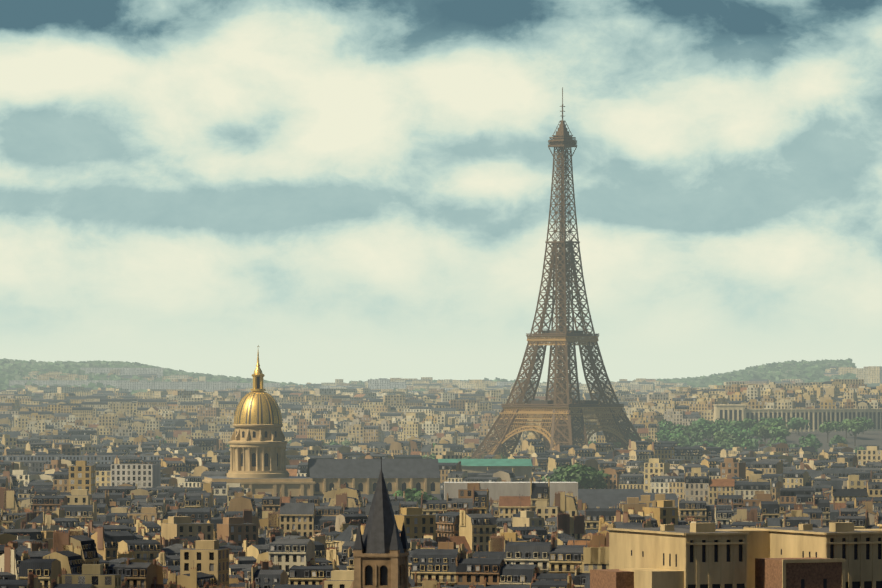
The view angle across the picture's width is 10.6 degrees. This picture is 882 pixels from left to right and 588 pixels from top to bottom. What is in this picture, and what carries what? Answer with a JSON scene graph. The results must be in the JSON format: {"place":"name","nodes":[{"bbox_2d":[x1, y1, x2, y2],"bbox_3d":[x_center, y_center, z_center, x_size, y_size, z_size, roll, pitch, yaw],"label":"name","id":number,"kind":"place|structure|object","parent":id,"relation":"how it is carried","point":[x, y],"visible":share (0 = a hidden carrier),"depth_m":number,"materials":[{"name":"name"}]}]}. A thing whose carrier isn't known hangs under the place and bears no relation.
{"place":"outdoors","nodes":[
{"label":"outdoors","id":0,"kind":"place"},
{"bbox_2d":[0,0,881,383],"label":"sky","id":1,"kind":"structure","parent":0,"point":[347,190],"materials":[{"name":"white"}]},
{"bbox_2d":[298,383,881,451],"bbox_3d":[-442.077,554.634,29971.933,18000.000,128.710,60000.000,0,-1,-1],"label":"ground","id":2,"kind":"structure","parent":0,"point":[869,438],"depth_m":4452.63,"materials":[{"name":"green plant"}]},
{"bbox_2d":[0,368,577,505],"bbox_3d":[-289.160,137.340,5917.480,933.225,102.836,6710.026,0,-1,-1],"label":"large buildings","id":3,"kind":"structure","parent":2,"relation":"on","point":[144,475],"depth_m":3204.75,"materials":[{"name":"concrete"}]},
{"bbox_2d":[350,457,408,587],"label":"church steeple","id":4,"kind":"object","parent":2,"relation":"on","point":[381,552],"depth_m":1145.09,"materials":[{"name":"stone"}]},
{"bbox_2d":[0,358,857,398],"bbox_3d":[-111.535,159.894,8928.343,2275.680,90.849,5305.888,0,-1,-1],"label":"hills","id":5,"kind":"structure","parent":2,"relation":"on","point":[804,370],"depth_m":9544.59,"materials":[{"name":"green plant"}]},
{"bbox_2d":[0,478,881,587],"bbox_3d":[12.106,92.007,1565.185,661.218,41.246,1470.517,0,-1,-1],"label":"city","id":6,"kind":"object","parent":2,"relation":"on","point":[472,535],"visible":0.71,"depth_m":1744.52,"materials":[{"name":"beige stone"}]},
{"bbox_2d":[0,382,881,509],"bbox_3d":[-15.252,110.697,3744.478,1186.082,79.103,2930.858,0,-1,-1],"label":"city","id":7,"kind":"object","parent":2,"relation":"on","point":[194,451],"visible":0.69,"depth_m":3634.27,"materials":[{"name":"beige stone"}]},
{"bbox_2d":[0,366,881,424],"bbox_3d":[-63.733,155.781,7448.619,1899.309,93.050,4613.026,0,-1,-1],"label":"city","id":8,"kind":"object","parent":2,"relation":"on","point":[62,403],"visible":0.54,"depth_m":5976.08},
{"bbox_2d":[202,346,684,507],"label":"building complex","id":9,"kind":"structure","parent":2,"relation":"on","point":[326,475],"depth_m":2723.52,"materials":[{"name":"grey stone"}]},
{"bbox_2d":[227,350,288,477],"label":"golden dome","id":10,"kind":"structure","parent":9,"relation":"attached to","point":[255,425],"depth_m":2715.34,"materials":[{"name":"gold metal"}]},
{"bbox_2d":[155,417,874,504],"bbox_3d":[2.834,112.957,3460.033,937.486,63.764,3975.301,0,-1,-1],"label":"park trees","id":11,"kind":"object","parent":2,"relation":"on","point":[727,434],"visible":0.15,"depth_m":4328.29,"materials":[{"name":"green plant"}]},
{"bbox_2d":[470,87,641,458],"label":"eiffel tower","id":12,"kind":"structure","parent":2,"relation":"on","point":[566,411],"depth_m":3933.30,"materials":[{"name":"brown metal"}]},
{"bbox_2d":[590,522,881,587],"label":"faculty building","id":13,"kind":"structure","parent":2,"relation":"on","point":[833,555],"depth_m":1344.82,"materials":[{"name":"beige stone"}]},
{"bbox_2d":[713,404,881,432],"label":"colonnaded building","id":14,"kind":"structure","parent":2,"relation":"on","point":[817,418],"depth_m":4592.71,"materials":[{"name":"stone"}]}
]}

